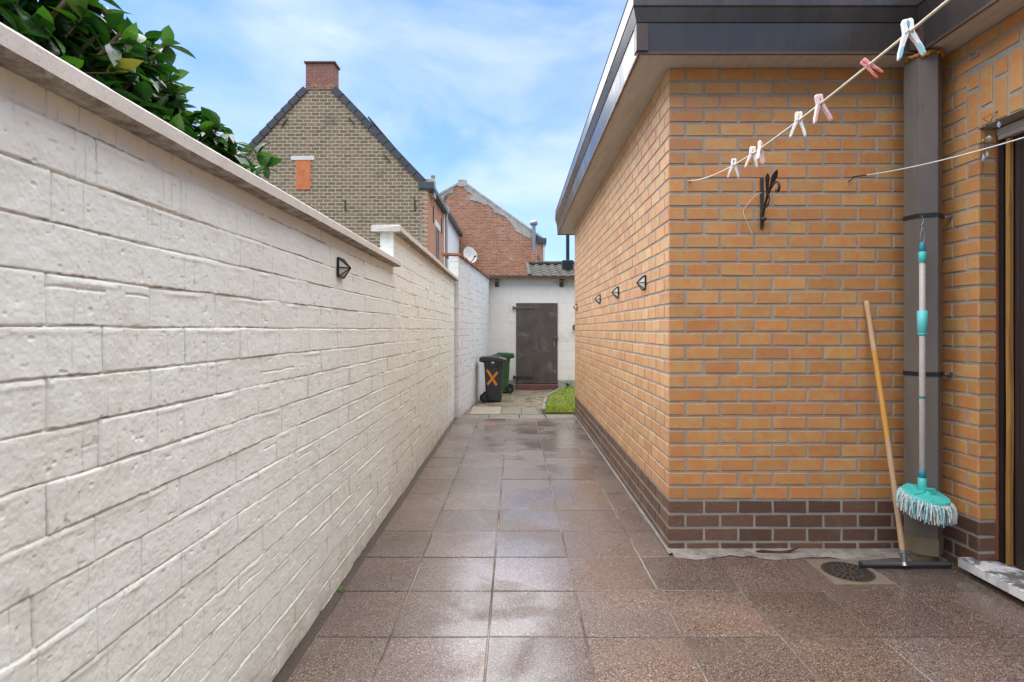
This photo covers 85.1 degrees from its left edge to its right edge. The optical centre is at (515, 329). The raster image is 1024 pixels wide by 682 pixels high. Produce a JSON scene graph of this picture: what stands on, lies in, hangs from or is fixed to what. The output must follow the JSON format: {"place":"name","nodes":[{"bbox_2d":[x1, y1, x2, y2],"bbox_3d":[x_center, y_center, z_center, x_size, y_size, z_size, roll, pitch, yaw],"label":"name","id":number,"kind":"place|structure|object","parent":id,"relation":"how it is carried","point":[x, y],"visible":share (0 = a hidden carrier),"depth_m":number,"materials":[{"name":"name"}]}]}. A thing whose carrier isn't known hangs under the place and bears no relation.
{"place":"outdoors","nodes":[
{"label":"outdoors","id":0,"kind":"place"},
{"bbox_2d":[37,0,626,260],"label":"sky","id":1,"kind":"structure","parent":0,"point":[496,96],"materials":[{"name":"blue"}]},
{"bbox_2d":[238,61,447,263],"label":"gabled house","id":2,"kind":"structure","parent":0,"point":[345,163],"depth_m":18.00,"materials":[{"name":"brick"}]},
{"bbox_2d":[291,156,313,189],"bbox_3d":[-6.852,-5.061,18.010,0.745,1.082,0.080,0,0,0],"label":"bricked window","id":3,"kind":"structure","parent":2,"relation":"in","point":[303,163],"depth_m":17.98,"materials":[{"name":"orange brick"}]},
{"bbox_2d":[435,219,440,259],"bbox_3d":[-2.931,-2.510,20.200,0.270,2.720,1.400,0,0,0],"label":"window","id":4,"kind":"structure","parent":2,"relation":"in","point":[438,228],"depth_m":20.15,"materials":[{"name":"white glass"}]},
{"bbox_2d":[443,206,462,269],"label":"white house","id":5,"kind":"structure","parent":0,"point":[452,233],"depth_m":24.03,"materials":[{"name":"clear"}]},
{"bbox_2d":[439,180,546,274],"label":"red brick house","id":6,"kind":"structure","parent":0,"point":[499,240],"depth_m":28.40,"materials":[{"name":"brick"}]},
{"bbox_2d":[463,247,476,262],"bbox_3d":[-2.223,-3.714,27.842,0.660,0.825,1.137,0,0,0],"label":"satellite dish","id":7,"kind":"object","parent":6,"relation":"attached to","point":[470,254],"visible":0.89,"depth_m":27.73,"materials":[{"name":"white metal"}]},
{"bbox_2d":[462,390,553,415],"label":"paved path","id":8,"kind":"structure","parent":0,"point":[524,398],"depth_m":9.81,"materials":[{"name":"grey concrete"}]},
{"bbox_2d":[479,355,506,401],"bbox_3d":[-0.383,0.856,9.781,0.471,0.798,0.410,0,0,4],"label":"wheelie bin","id":9,"kind":"object","parent":8,"relation":"on","point":[494,369],"visible":1,"depth_m":9.63,"materials":[{"name":"black plastic"}]},
{"bbox_2d":[493,352,514,392],"bbox_3d":[-0.248,0.856,11.150,0.471,0.798,0.410,0,0,0],"label":"wheelie bin","id":10,"kind":"object","parent":8,"relation":"on","point":[508,387],"visible":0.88,"depth_m":11.00,"materials":[{"name":"green plastic"}]},
{"bbox_2d":[460,407,574,417],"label":"path slabs","id":11,"kind":"structure","parent":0,"point":[497,412],"depth_m":8.27,"materials":[{"name":"concrete"}]},
{"bbox_2d":[544,387,574,414],"bbox_3d":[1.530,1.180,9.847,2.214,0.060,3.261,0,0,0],"label":"lawn grass","id":12,"kind":"structure","parent":0,"point":[558,407],"depth_m":9.20,"materials":[{"name":"green plant"}]},
{"bbox_2d":[286,418,1023,681],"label":"paving","id":13,"kind":"structure","parent":0,"point":[536,633],"depth_m":2.54,"materials":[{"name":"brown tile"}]},
{"bbox_2d":[574,415,671,553],"bbox_3d":[0.865,1.243,5.600,0.025,0.010,5.000,0,0,0],"label":"mortar fillet","id":14,"kind":"object","parent":13,"relation":"on","point":[669,550],"visible":0.91,"depth_m":4.08,"materials":[{"name":"grey concrete"}]},
{"bbox_2d":[670,548,952,563],"bbox_3d":[1.617,1.244,3.067,1.486,0.007,0.210,0,0,0],"label":"mortar apron","id":15,"kind":"object","parent":13,"relation":"on","point":[837,553],"visible":0.86,"depth_m":3.10,"materials":[{"name":"grey concrete"}]},
{"bbox_2d":[756,546,800,552],"bbox_3d":[1.471,1.228,3.115,0.250,0.032,0.030,0,0,0],"label":"dried leaf","id":16,"kind":"object","parent":15,"relation":"on","point":[784,551],"visible":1,"depth_m":3.12,"materials":[{"name":"brown plant"}]},
{"bbox_2d":[804,559,895,585],"bbox_3d":[1.713,1.249,2.872,0.298,0.009,0.298,0,0,0],"label":"floor drain","id":17,"kind":"object","parent":13,"relation":"on","point":[843,572],"visible":1,"depth_m":2.85,"materials":[{"name":"concrete"}]},
{"bbox_2d":[858,300,951,568],"bbox_3d":[2.041,0.541,3.024,0.476,1.412,0.277,0,0,0],"label":"floor squeegee","id":18,"kind":"object","parent":13,"relation":"on","point":[903,563],"visible":0.99,"depth_m":2.96,"materials":[{"name":"brown wood"}]},
{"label":"ground","id":19,"kind":"structure","parent":0,"visible":0},
{"bbox_2d":[0,0,282,183],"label":"camellia bush","id":20,"kind":"object","parent":19,"relation":"on","point":[114,50],"visible":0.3,"depth_m":1.72,"materials":[{"name":"green plant"}]},
{"bbox_2d":[0,22,400,681],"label":"garden wall","id":21,"kind":"structure","parent":19,"relation":"on","point":[196,410],"depth_m":1.37,"materials":[{"name":"brick"}]},
{"bbox_2d":[337,257,350,278],"bbox_3d":[-0.832,-0.302,2.735,0.055,0.098,0.098,0,0,0],"label":"wall lamp","id":22,"kind":"object","parent":21,"relation":"attached to","point":[343,268],"visible":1,"depth_m":2.71,"materials":[{"name":"clear glass"}]},
{"bbox_2d":[272,418,456,681],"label":"paving edge","id":23,"kind":"object","parent":19,"relation":"on","point":[290,664],"visible":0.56,"depth_m":2.68,"materials":[{"name":"grey concrete"}]},
{"bbox_2d":[371,225,457,504],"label":"garden wall","id":24,"kind":"structure","parent":19,"relation":"on","point":[425,279],"depth_m":4.96,"materials":[{"name":"brick"}]},
{"bbox_2d":[441,253,490,417],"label":"garden wall","id":25,"kind":"structure","parent":19,"relation":"on","point":[472,318],"depth_m":8.95,"materials":[{"name":"brick"}]},
{"bbox_2d":[488,235,574,389],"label":"shed","id":26,"kind":"structure","parent":19,"relation":"on","point":[532,317],"depth_m":11.70,"materials":[{"name":"white paint"}]},
{"bbox_2d":[512,303,557,383],"bbox_3d":[0.427,0.345,11.685,0.964,1.810,0.150,0,0,0],"label":"door","id":27,"kind":"structure","parent":26,"relation":"in","point":[536,323],"depth_m":11.67,"materials":[{"name":"brown wood"}]},
{"bbox_2d":[542,387,561,414],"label":"lawn kerb","id":28,"kind":"structure","parent":19,"relation":"on","point":[544,404],"depth_m":9.35,"materials":[{"name":"concrete"}]},
{"bbox_2d":[555,0,1023,601],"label":"brick extension","id":29,"kind":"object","parent":19,"relation":"on","point":[725,388],"visible":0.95,"depth_m":3.16,"materials":[{"name":"brick"}]},
{"bbox_2d":[595,294,599,303],"bbox_3d":[0.843,-0.315,5.730,0.055,0.098,0.098,0,0,0],"label":"wall lamp","id":30,"kind":"object","parent":29,"relation":"attached to","point":[597,298],"visible":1,"depth_m":5.70,"materials":[{"name":"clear glass"}]},
{"bbox_2d":[611,286,618,298],"bbox_3d":[0.843,-0.315,4.720,0.055,0.098,0.098,0,0,0],"label":"wall lamp","id":31,"kind":"object","parent":29,"relation":"attached to","point":[615,292],"visible":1,"depth_m":4.69,"materials":[{"name":"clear glass"}]},
{"bbox_2d":[636,275,645,290],"bbox_3d":[0.843,-0.315,3.750,0.055,0.098,0.098,0,0,0],"label":"wall lamp","id":32,"kind":"object","parent":29,"relation":"attached to","point":[641,282],"visible":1,"depth_m":3.72,"materials":[{"name":"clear glass"}]},
{"bbox_2d":[760,170,780,228],"bbox_3d":[1.403,-0.719,3.054,0.054,0.293,0.216,0,0,0],"label":"plant bracket","id":33,"kind":"object","parent":29,"relation":"attached to","point":[763,203],"visible":1,"depth_m":3.10,"materials":[{"name":"metal"}]},
{"bbox_2d":[743,193,759,232],"bbox_3d":[1.341,-0.657,3.154,0.103,0.234,0.013,0,0,5],"label":"loose wire","id":34,"kind":"object","parent":33,"relation":"hanging from","point":[744,208],"visible":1,"depth_m":3.15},
{"bbox_2d":[687,0,949,182],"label":"clothes line","id":35,"kind":"object","parent":29,"relation":"attached to","point":[945,2],"visible":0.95,"depth_m":1.63,"materials":[{"name":"beige fabric"}]},
{"bbox_2d":[727,158,738,177],"bbox_3d":[0.980,-0.724,2.502,0.050,0.084,0.018,2,1,18],"label":"clothes peg","id":36,"kind":"object","parent":35,"relation":"attached to","point":[733,161],"visible":1,"depth_m":2.50,"materials":[{"name":"plastic"}]},
{"bbox_2d":[745,146,757,167],"bbox_3d":[0.979,-0.713,2.305,0.052,0.087,0.018,4,1,15],"label":"clothes peg","id":37,"kind":"object","parent":35,"relation":"attached to","point":[752,148],"visible":0.98,"depth_m":2.30,"materials":[{"name":"plastic"}]},
{"bbox_2d":[756,140,764,163],"bbox_3d":[0.979,-0.711,2.226,0.055,0.087,0.018,13,-13,-41],"label":"clothes peg","id":38,"kind":"object","parent":35,"relation":"attached to","point":[760,154],"visible":1,"depth_m":2.22,"materials":[{"name":"plastic"}]},
{"bbox_2d":[789,111,805,137],"bbox_3d":[0.980,-0.710,1.930,0.053,0.087,0.018,2,1,20],"label":"clothes peg","id":39,"kind":"object","parent":35,"relation":"attached to","point":[799,116],"visible":0.99,"depth_m":1.93,"materials":[{"name":"plastic"}]},
{"bbox_2d":[813,94,832,123],"bbox_3d":[0.982,-0.712,1.793,0.060,0.090,0.019,-10,0,0],"label":"clothes peg","id":40,"kind":"object","parent":35,"relation":"attached to","point":[818,98],"visible":1,"depth_m":1.79,"materials":[{"name":"plastic"}]},
{"bbox_2d":[860,58,882,77],"bbox_3d":[0.986,-0.726,1.544,0.014,0.066,0.021,-18,-25,-48],"label":"clothes peg","id":41,"kind":"object","parent":35,"relation":"attached to","point":[866,66],"visible":1,"depth_m":1.54,"materials":[{"name":"plastic"}]},
{"bbox_2d":[897,18,925,60],"bbox_3d":[0.981,-0.725,1.389,0.060,0.096,0.020,-6,-2,18],"label":"clothes peg","id":42,"kind":"object","parent":35,"relation":"attached to","point":[907,25],"visible":1,"depth_m":1.39,"materials":[{"name":"plastic"}]},
{"bbox_2d":[903,48,952,560],"bbox_3d":[2.212,-0.114,3.001,0.195,2.721,0.196,0,0,-38],"label":"downpipe","id":43,"kind":"object","parent":29,"relation":"attached to","point":[923,137],"visible":0.94,"depth_m":2.96,"materials":[{"name":"grey plastic"}]},
{"bbox_2d":[895,215,957,527],"bbox_3d":[2.108,0.196,2.863,0.265,1.574,0.257,0,0,0],"label":"mop","id":44,"kind":"object","parent":43,"relation":"hanging from","point":[914,500],"visible":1,"depth_m":2.86,"materials":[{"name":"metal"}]},
{"bbox_2d":[848,137,1023,181],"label":"clothes line","id":45,"kind":"object","parent":29,"relation":"attached to","point":[938,160],"visible":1,"depth_m":2.47,"materials":[{"name":"fabric"}]},
{"bbox_2d":[968,49,979,59],"bbox_3d":[2.325,-1.394,2.828,0.019,0.032,0.068,0,0,0],"label":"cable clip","id":46,"kind":"object","parent":29,"relation":"attached to","point":[970,57],"visible":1,"depth_m":2.82,"materials":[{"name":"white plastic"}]},
{"bbox_2d":[982,111,1001,173],"bbox_3d":[2.307,-0.907,2.700,0.093,0.309,0.034,0,0,0],"label":"crystal mobile","id":47,"kind":"object","parent":29,"relation":"hanging from","point":[988,138],"visible":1,"depth_m":2.70,"materials":[{"name":"metal"}]},
{"bbox_2d":[1015,133,1023,570],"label":"screen door","id":48,"kind":"structure","parent":29,"relation":"in","point":[1019,144],"depth_m":2.71,"materials":[{"name":"brown metal"}]}
]}

